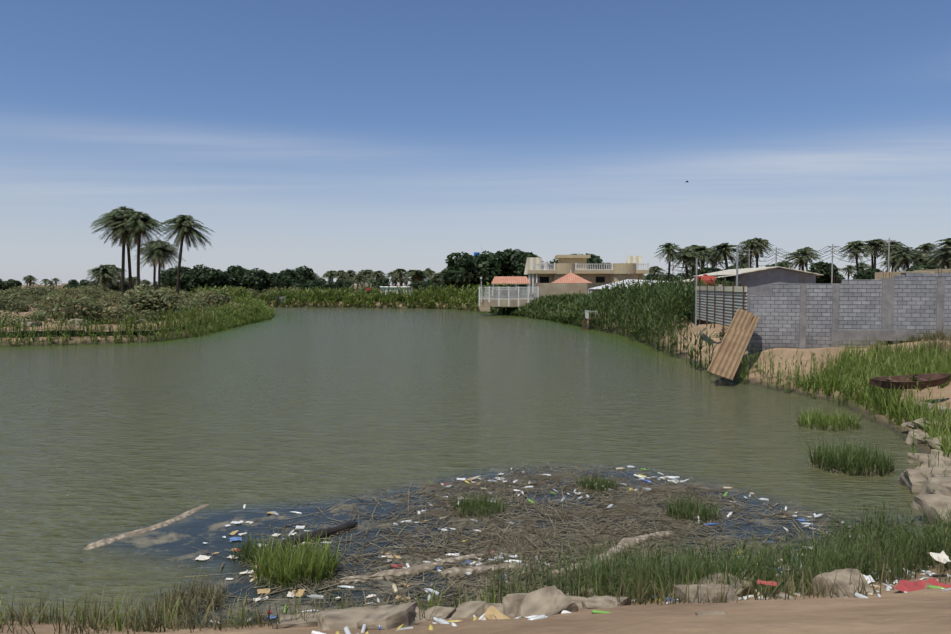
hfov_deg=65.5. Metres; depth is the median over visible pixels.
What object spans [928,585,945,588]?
bank bottle
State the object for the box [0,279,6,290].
broadleaf tree
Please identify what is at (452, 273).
broadleaf tree
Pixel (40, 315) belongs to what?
bush
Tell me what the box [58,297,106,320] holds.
bush
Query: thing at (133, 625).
bank grass
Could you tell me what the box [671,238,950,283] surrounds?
utility poles
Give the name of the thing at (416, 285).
broadleaf tree
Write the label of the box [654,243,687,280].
palm tree
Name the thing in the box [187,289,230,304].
bush
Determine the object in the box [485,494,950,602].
reeds
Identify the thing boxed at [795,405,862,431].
reed clump
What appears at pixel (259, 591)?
float scrap
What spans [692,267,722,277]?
broadleaf tree
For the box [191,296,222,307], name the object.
bush
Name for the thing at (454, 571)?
fallen trunk
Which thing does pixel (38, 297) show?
bush
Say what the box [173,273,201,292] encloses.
broadleaf tree
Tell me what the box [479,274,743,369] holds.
bank reeds
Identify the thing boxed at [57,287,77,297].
bush
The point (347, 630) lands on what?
bank bottle
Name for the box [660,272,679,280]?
broadleaf tree
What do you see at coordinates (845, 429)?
reed clump
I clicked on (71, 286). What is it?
broadleaf tree
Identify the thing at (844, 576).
rock
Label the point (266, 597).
float scrap
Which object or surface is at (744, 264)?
palm tree
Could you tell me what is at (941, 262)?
palm tree
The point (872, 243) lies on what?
palm tree
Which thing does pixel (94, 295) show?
bush
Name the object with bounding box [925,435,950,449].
rock
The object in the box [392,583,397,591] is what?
bottle
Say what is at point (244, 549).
reed clump
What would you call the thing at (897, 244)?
palm tree
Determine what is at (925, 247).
palm tree
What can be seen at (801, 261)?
palm tree
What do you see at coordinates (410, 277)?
palm tree
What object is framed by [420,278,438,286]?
broadleaf tree
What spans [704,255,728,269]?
palm tree
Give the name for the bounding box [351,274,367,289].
palm tree
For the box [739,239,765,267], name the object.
palm tree
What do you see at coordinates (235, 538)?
float scrap
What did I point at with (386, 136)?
sky
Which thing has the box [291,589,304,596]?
float scrap
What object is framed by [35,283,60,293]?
bush
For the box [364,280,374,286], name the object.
palm tree
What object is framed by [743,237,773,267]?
palm tree
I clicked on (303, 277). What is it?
broadleaf tree
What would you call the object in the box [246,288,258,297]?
bush
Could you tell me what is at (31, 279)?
palm tree
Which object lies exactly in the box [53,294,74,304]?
bush
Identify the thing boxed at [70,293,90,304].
bush
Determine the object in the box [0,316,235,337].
bank reeds
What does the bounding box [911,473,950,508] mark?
rock
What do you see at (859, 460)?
reed clump
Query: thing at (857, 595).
bank bottle
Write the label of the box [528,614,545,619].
bank bottle
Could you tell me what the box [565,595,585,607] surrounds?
rock
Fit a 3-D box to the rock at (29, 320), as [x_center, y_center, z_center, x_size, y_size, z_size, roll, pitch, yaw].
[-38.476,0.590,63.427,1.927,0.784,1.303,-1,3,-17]
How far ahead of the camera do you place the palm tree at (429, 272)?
219.09 m
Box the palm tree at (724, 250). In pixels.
[706,243,745,269]
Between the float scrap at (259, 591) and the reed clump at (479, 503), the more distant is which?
the reed clump at (479, 503)
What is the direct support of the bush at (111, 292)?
on the ground at (894, 611)
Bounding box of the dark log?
[250,521,357,559]
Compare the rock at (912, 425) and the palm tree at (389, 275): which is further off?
the palm tree at (389, 275)
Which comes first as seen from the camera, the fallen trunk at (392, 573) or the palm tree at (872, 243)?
the fallen trunk at (392, 573)
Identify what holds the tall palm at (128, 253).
on the ground at (894, 611)
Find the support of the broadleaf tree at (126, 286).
on the ground at (894, 611)
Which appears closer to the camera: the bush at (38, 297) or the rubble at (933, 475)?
the rubble at (933, 475)
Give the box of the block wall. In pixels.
[749,268,950,353]
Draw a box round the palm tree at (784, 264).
[777,261,792,268]
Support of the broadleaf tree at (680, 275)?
on the ground at (894, 611)
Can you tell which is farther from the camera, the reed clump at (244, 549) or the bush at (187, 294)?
the bush at (187, 294)
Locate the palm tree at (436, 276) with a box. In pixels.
[427,273,441,283]
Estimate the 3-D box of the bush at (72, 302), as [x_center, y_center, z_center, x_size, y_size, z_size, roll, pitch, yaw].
[-35.060,-0.344,65.188,4.900,3.739,5.190,1,3,19]
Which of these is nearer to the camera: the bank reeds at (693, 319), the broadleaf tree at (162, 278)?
the bank reeds at (693, 319)
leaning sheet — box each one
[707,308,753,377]
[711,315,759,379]
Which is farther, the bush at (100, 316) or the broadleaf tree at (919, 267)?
the broadleaf tree at (919, 267)
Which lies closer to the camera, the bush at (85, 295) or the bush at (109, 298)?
the bush at (109, 298)
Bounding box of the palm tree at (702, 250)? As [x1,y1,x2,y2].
[690,246,717,269]
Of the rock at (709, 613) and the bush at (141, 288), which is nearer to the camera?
the rock at (709, 613)
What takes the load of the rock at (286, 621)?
on the ground at (894, 611)
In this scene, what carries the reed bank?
on the ground at (894, 611)
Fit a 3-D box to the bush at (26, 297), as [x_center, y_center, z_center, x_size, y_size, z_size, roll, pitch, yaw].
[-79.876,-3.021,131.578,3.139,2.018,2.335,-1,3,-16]
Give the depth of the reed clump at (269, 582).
11.42 m
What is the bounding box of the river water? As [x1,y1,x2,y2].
[0,307,936,624]
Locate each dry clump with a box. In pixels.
[134,570,238,619]
[155,587,238,619]
[483,524,552,552]
[819,531,914,570]
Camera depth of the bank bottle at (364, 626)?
7.53 m
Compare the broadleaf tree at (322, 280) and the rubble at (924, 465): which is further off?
the broadleaf tree at (322, 280)
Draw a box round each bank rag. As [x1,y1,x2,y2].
[484,605,509,618]
[757,579,776,585]
[863,575,874,583]
[891,579,926,592]
[924,578,950,587]
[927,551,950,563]
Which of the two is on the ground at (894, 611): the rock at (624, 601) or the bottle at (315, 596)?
the rock at (624, 601)
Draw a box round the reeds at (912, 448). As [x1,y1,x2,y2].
[859,378,950,490]
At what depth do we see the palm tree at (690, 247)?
179.77 m
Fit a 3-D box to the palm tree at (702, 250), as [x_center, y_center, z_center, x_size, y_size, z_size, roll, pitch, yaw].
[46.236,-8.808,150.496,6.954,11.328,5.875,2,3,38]
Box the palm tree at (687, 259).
[665,248,702,282]
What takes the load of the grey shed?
on the ground at (894, 611)
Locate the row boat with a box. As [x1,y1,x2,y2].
[870,373,949,388]
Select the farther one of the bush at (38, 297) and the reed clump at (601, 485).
the bush at (38, 297)
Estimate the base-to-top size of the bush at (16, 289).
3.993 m
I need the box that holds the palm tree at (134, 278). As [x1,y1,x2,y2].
[132,277,142,291]
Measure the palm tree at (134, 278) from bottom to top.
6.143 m
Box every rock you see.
[13,319,36,323]
[17,322,41,327]
[63,319,86,325]
[274,612,318,628]
[415,606,455,621]
[451,601,486,617]
[484,603,503,613]
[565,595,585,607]
[592,595,631,605]
[695,611,726,614]
[897,466,950,493]
[901,417,950,431]
[905,429,929,444]
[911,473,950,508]
[912,400,950,416]
[914,493,950,525]
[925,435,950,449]
[929,449,950,467]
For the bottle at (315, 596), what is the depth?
10.89 m
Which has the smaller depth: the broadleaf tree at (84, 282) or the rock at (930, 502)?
the rock at (930, 502)
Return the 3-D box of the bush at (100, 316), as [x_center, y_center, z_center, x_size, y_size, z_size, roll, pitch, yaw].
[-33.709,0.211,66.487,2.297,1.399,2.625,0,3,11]
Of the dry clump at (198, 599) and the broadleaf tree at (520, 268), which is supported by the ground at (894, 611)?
the broadleaf tree at (520, 268)
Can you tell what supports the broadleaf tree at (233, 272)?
on the ground at (894, 611)
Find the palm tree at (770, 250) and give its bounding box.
[740,243,772,267]
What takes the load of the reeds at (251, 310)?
on the ground at (894, 611)
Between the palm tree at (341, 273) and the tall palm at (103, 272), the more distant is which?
the palm tree at (341, 273)
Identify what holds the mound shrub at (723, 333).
on the ground at (894, 611)
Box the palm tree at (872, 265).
[863,239,875,267]
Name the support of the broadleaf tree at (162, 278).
on the ground at (894, 611)
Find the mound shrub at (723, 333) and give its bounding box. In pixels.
[718,328,727,341]
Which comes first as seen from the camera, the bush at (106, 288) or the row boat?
the row boat
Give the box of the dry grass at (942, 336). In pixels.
[864,324,950,366]
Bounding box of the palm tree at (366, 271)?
[359,269,374,286]
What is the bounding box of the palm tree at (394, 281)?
[390,277,400,285]
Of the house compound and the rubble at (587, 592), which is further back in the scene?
the house compound
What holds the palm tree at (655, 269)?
on the ground at (894, 611)
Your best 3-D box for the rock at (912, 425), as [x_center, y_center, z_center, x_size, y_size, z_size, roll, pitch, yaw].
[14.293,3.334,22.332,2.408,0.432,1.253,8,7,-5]
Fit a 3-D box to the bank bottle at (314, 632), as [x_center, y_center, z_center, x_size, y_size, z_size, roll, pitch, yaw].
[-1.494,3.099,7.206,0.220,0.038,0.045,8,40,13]
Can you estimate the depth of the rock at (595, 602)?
8.54 m
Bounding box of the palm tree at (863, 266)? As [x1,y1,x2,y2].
[853,262,870,273]
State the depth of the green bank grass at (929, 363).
30.08 m
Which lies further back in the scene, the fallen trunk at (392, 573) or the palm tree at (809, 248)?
the palm tree at (809, 248)
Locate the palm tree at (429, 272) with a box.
[425,270,434,278]
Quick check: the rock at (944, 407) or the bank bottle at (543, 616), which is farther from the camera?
the rock at (944, 407)
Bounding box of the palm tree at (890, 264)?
[876,259,905,271]
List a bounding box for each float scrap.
[195,555,210,559]
[229,537,241,541]
[253,596,268,601]
[257,588,269,593]
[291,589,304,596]
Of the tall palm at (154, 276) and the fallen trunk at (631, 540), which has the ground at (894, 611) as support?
the tall palm at (154, 276)
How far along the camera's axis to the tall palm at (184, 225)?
123.50 m
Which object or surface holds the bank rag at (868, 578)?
on the ground at (894, 611)
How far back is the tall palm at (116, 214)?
117.57 m
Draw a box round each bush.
[0,292,30,310]
[0,308,24,326]
[1,290,18,300]
[3,285,28,291]
[6,299,34,311]
[15,283,50,295]
[19,295,35,302]
[25,310,48,321]
[29,294,43,301]
[34,302,63,317]
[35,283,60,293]
[39,292,65,309]
[41,292,111,323]
[48,287,71,294]
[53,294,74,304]
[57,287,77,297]
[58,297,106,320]
[70,288,88,294]
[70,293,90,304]
[72,286,95,292]
[75,287,106,299]
[88,313,110,323]
[91,284,114,292]
[96,292,125,306]
[101,303,141,324]
[102,291,120,299]
[113,289,191,320]
[121,283,169,317]
[123,289,157,314]
[133,287,192,320]
[135,309,159,321]
[158,287,184,299]
[175,290,194,301]
[178,295,209,314]
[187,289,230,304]
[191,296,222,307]
[196,288,233,308]
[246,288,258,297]
[261,288,288,297]
[280,286,303,293]
[350,283,380,298]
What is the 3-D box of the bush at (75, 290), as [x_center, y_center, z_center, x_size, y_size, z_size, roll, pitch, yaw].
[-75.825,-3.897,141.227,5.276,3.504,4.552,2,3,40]
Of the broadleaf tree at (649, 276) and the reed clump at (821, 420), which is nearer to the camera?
the reed clump at (821, 420)
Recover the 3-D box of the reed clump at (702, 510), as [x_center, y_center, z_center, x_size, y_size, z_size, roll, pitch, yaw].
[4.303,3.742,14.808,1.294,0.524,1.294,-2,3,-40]
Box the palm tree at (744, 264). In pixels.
[734,255,755,268]
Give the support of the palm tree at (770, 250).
on the ground at (894, 611)
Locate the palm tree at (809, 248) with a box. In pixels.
[795,247,816,270]
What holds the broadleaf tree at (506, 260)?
on the ground at (894, 611)
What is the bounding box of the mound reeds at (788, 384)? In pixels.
[698,341,936,419]
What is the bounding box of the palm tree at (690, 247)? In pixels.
[685,245,699,254]
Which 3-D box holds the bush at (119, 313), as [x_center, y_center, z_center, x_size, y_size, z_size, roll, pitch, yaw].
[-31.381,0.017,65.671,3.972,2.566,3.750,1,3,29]
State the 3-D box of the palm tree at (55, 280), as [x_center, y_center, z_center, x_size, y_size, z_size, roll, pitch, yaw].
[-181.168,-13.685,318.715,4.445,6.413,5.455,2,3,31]
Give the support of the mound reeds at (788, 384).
on the ground at (894, 611)
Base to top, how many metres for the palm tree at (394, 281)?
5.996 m
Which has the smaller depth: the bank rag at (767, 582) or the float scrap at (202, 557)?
the bank rag at (767, 582)
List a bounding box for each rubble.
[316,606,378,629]
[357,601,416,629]
[399,602,423,615]
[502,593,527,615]
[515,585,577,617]
[573,587,602,596]
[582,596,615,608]
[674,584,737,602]
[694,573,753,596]
[775,592,793,598]
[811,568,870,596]
[864,588,878,594]
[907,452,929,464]
[915,463,927,468]
[931,474,950,476]
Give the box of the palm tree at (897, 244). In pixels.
[877,241,915,271]
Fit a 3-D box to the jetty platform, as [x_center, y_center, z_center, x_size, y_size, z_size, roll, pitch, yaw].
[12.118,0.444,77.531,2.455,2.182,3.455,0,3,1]
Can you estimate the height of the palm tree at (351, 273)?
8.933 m
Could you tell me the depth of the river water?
21.66 m
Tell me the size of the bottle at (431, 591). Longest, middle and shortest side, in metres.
0.283 x 0.073 x 0.043 m
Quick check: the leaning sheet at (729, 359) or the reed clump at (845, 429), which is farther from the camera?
the leaning sheet at (729, 359)
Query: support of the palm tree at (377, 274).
on the ground at (894, 611)
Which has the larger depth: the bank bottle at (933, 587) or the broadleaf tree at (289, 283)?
the broadleaf tree at (289, 283)
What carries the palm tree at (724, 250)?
on the ground at (894, 611)
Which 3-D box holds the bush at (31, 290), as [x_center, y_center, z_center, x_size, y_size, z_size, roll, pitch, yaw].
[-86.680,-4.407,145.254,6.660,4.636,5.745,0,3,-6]
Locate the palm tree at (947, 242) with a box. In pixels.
[929,238,950,266]
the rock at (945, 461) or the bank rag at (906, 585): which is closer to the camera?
the bank rag at (906, 585)
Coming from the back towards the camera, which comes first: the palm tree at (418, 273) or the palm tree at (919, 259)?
the palm tree at (418, 273)
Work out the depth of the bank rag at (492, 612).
7.95 m
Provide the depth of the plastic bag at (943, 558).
10.39 m
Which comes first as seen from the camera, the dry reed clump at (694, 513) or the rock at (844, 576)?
the rock at (844, 576)
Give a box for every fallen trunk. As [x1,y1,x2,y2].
[84,504,208,549]
[335,553,489,583]
[441,562,522,576]
[548,531,675,574]
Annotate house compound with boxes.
[479,255,667,310]
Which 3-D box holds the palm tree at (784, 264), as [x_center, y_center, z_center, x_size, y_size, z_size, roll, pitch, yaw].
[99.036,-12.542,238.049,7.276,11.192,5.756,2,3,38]
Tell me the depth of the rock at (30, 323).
60.74 m
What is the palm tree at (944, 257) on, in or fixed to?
on the ground at (894, 611)
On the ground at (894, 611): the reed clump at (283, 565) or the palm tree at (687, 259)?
the palm tree at (687, 259)
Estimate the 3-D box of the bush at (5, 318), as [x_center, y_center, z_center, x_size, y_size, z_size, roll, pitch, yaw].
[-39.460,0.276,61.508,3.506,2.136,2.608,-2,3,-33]
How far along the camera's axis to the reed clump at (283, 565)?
11.63 m
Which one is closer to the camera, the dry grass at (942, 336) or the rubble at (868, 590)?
the rubble at (868, 590)
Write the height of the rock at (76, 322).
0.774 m
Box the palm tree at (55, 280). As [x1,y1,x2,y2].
[50,278,61,285]
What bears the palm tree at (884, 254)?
on the ground at (894, 611)
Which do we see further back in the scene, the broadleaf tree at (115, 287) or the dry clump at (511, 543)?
the broadleaf tree at (115, 287)
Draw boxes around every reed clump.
[220,529,278,565]
[244,526,352,589]
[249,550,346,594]
[444,502,509,518]
[446,488,508,517]
[575,469,620,492]
[659,491,720,523]
[661,505,724,524]
[793,416,860,431]
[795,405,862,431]
[799,436,903,475]
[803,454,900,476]
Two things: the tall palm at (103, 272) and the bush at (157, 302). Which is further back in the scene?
the tall palm at (103, 272)
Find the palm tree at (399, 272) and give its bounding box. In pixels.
[389,268,408,285]
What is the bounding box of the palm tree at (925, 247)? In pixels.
[914,243,938,255]
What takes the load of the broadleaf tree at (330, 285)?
on the ground at (894, 611)
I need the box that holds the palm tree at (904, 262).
[882,247,928,271]
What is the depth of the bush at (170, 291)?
141.08 m
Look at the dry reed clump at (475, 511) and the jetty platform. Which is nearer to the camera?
the dry reed clump at (475, 511)
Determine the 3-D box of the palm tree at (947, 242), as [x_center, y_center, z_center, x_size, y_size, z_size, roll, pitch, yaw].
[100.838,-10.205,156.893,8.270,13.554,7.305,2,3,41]
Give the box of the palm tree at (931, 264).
[920,255,938,268]
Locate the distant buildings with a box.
[52,252,950,303]
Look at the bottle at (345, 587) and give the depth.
11.23 m
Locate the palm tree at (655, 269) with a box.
[649,266,664,279]
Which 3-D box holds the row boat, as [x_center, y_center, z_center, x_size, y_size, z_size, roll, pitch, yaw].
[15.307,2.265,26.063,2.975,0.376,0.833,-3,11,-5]
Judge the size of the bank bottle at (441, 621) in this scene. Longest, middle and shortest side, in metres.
0.219 x 0.063 x 0.063 m
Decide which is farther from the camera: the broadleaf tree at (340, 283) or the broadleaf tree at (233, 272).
the broadleaf tree at (233, 272)
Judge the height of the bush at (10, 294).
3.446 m
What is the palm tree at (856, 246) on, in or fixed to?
on the ground at (894, 611)
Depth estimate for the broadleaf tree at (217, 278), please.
162.27 m
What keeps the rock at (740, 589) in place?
on the ground at (894, 611)
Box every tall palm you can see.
[87,264,120,289]
[89,209,155,296]
[90,264,126,289]
[91,206,156,292]
[106,211,169,288]
[132,239,176,289]
[140,240,184,289]
[156,215,215,299]
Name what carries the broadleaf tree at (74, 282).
on the ground at (894, 611)
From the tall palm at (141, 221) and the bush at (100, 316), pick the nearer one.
the bush at (100, 316)
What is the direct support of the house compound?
on the ground at (894, 611)
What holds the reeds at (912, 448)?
on the ground at (894, 611)
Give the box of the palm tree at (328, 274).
[320,272,336,281]
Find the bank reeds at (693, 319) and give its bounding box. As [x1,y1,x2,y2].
[534,298,694,324]
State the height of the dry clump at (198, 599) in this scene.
0.265 m
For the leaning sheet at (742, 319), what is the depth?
38.02 m
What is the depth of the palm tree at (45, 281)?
292.51 m
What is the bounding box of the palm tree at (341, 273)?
[334,270,351,279]
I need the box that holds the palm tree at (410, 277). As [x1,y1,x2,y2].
[405,273,415,282]
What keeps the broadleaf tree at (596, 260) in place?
on the ground at (894, 611)
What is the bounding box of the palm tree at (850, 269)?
[839,265,856,278]
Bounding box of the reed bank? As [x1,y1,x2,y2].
[190,283,507,311]
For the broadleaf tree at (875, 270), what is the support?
on the ground at (894, 611)
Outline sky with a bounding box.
[0,0,950,284]
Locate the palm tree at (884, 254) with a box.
[872,244,891,271]
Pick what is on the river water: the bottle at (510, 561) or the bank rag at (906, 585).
the bottle at (510, 561)
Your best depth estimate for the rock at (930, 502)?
14.27 m
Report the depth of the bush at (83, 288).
154.44 m
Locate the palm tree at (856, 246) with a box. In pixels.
[836,240,871,275]
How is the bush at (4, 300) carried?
on the ground at (894, 611)
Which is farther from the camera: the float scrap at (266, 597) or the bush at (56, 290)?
the bush at (56, 290)
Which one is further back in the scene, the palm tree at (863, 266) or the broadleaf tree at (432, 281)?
the palm tree at (863, 266)
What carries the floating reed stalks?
on the river water
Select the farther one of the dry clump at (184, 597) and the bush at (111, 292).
the bush at (111, 292)
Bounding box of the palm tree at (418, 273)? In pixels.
[405,270,427,282]
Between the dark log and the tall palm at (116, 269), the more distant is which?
the tall palm at (116, 269)
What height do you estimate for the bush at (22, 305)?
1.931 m
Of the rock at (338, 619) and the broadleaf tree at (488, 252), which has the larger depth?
the broadleaf tree at (488, 252)
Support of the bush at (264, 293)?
on the ground at (894, 611)
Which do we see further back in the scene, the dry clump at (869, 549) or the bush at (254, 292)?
the bush at (254, 292)
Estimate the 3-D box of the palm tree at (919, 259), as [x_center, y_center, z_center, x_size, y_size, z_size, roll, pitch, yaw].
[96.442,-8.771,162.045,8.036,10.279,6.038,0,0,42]
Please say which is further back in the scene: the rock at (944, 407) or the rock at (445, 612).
the rock at (944, 407)
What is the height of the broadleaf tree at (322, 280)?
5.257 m
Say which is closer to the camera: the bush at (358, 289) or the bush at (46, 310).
the bush at (46, 310)
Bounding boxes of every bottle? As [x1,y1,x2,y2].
[307,594,323,599]
[311,630,324,633]
[337,585,354,588]
[344,626,350,633]
[361,624,366,632]
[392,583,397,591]
[424,588,439,594]
[437,618,449,623]
[504,560,521,563]
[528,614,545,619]
[592,610,610,613]
[704,523,716,525]
[854,592,867,597]
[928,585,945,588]
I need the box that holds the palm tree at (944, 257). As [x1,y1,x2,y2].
[922,246,950,268]
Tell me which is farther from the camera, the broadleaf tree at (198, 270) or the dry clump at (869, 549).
the broadleaf tree at (198, 270)
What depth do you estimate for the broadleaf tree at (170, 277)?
180.52 m
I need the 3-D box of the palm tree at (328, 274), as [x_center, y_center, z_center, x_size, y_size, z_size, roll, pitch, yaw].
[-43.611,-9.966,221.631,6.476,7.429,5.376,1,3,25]
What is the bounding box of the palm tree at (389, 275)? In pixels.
[386,272,394,285]
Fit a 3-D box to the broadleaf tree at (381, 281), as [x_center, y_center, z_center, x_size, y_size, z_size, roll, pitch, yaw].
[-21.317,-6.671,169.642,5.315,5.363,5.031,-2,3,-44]
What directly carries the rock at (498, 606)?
on the ground at (894, 611)
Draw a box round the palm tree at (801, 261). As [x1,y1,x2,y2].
[781,249,822,271]
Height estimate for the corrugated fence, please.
5.311 m
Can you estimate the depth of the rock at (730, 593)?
8.76 m
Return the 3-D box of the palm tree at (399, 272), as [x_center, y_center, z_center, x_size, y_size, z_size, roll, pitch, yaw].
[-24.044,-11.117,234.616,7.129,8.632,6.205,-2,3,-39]
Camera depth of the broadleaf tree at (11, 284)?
207.23 m
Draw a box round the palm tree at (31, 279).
[24,276,38,285]
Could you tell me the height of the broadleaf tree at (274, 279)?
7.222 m
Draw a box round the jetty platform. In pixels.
[581,310,602,328]
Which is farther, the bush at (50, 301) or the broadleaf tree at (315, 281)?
the broadleaf tree at (315, 281)
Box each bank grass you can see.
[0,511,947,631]
[0,513,950,633]
[791,335,950,456]
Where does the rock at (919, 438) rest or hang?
in the river water
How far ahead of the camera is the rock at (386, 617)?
7.76 m
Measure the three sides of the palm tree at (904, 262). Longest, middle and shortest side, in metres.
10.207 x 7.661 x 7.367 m
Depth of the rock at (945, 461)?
17.96 m
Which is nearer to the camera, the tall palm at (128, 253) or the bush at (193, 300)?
the bush at (193, 300)
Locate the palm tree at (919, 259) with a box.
[899,254,931,271]
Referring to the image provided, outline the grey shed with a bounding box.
[653,266,822,311]
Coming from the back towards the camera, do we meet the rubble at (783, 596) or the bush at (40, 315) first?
the bush at (40, 315)
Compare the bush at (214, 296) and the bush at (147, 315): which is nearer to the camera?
the bush at (147, 315)
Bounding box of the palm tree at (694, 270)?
[680,256,706,274]
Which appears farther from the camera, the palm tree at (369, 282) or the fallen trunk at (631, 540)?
the palm tree at (369, 282)
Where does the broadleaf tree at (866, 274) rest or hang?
on the ground at (894, 611)
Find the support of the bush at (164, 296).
on the ground at (894, 611)
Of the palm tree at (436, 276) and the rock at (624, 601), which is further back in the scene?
the palm tree at (436, 276)
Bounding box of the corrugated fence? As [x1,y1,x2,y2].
[695,246,746,329]
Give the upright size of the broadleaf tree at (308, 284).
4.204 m
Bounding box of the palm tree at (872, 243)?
[860,239,890,268]
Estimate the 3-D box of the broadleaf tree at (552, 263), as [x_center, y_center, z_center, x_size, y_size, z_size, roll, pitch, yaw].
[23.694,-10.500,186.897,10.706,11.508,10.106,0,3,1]
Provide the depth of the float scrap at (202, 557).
12.47 m
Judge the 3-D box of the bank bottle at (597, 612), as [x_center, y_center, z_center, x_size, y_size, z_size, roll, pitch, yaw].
[1.298,3.001,7.499,0.235,0.042,0.060,6,-19,2]
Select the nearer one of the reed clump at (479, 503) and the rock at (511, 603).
the rock at (511, 603)
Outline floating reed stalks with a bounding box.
[153,462,927,621]
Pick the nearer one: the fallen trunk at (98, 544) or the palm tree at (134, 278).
the fallen trunk at (98, 544)
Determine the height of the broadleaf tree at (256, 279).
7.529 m
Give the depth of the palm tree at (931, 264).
162.02 m
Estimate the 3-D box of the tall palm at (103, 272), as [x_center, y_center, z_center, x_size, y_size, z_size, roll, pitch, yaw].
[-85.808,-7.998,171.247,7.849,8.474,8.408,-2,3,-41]
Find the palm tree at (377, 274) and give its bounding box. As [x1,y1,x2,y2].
[368,272,385,280]
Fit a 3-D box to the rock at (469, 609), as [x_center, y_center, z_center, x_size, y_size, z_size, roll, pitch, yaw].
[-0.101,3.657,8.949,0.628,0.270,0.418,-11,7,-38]
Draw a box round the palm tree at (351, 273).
[345,270,356,277]
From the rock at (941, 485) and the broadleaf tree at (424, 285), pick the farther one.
the broadleaf tree at (424, 285)
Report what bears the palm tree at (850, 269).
on the ground at (894, 611)
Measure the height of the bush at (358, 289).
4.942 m
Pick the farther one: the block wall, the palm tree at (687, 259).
the palm tree at (687, 259)
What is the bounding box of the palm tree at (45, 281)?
[41,279,52,286]
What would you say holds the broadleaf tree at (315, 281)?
on the ground at (894, 611)
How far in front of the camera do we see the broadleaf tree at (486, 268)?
161.30 m
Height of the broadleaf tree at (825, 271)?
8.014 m
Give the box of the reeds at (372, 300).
[204,297,473,302]
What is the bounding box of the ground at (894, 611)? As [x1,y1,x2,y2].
[0,285,950,633]
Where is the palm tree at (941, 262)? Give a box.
[926,258,950,268]
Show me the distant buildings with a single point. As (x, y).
(878, 275)
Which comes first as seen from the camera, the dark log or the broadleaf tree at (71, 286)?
the dark log
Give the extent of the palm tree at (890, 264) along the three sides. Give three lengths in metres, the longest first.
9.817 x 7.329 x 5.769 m
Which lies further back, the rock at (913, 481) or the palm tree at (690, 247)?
the palm tree at (690, 247)
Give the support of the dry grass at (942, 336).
on the ground at (894, 611)
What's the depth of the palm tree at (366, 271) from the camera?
238.32 m
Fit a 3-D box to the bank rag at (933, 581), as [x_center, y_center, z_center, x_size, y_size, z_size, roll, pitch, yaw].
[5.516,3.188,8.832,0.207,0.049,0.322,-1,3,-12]
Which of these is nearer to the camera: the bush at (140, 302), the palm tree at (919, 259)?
the bush at (140, 302)
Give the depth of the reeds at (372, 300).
148.48 m
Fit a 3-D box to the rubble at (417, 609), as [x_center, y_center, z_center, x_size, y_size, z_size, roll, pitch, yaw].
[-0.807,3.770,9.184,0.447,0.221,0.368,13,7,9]
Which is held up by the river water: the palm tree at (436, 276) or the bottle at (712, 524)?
the bottle at (712, 524)
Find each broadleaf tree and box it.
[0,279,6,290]
[7,280,21,289]
[62,284,75,288]
[64,279,78,286]
[80,279,90,285]
[105,283,119,291]
[116,281,128,291]
[160,266,190,284]
[164,266,190,288]
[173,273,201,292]
[189,264,213,288]
[200,269,233,288]
[225,266,246,289]
[237,268,268,294]
[267,268,296,289]
[280,277,300,289]
[293,265,314,285]
[301,281,317,292]
[309,279,321,288]
[318,278,326,284]
[326,280,334,290]
[333,278,352,294]
[372,276,390,295]
[408,281,420,296]
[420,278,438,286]
[420,282,431,292]
[439,251,475,296]
[457,253,502,286]
[476,250,504,290]
[493,248,534,288]
[514,254,543,292]
[549,253,582,269]
[586,253,603,268]
[645,273,662,280]
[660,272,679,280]
[675,272,693,282]
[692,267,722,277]
[806,261,840,283]
[852,269,874,278]
[863,268,881,272]
[905,263,934,270]
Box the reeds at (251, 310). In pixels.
[0,297,274,346]
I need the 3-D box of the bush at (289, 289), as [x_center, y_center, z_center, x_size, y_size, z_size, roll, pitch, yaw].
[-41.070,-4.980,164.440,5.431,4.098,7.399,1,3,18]
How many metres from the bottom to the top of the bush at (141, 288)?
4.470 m
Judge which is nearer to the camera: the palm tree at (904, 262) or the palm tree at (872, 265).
the palm tree at (904, 262)
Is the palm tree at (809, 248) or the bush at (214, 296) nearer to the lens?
the bush at (214, 296)
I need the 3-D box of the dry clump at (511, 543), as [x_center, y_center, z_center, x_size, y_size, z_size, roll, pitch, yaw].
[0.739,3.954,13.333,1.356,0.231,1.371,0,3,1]

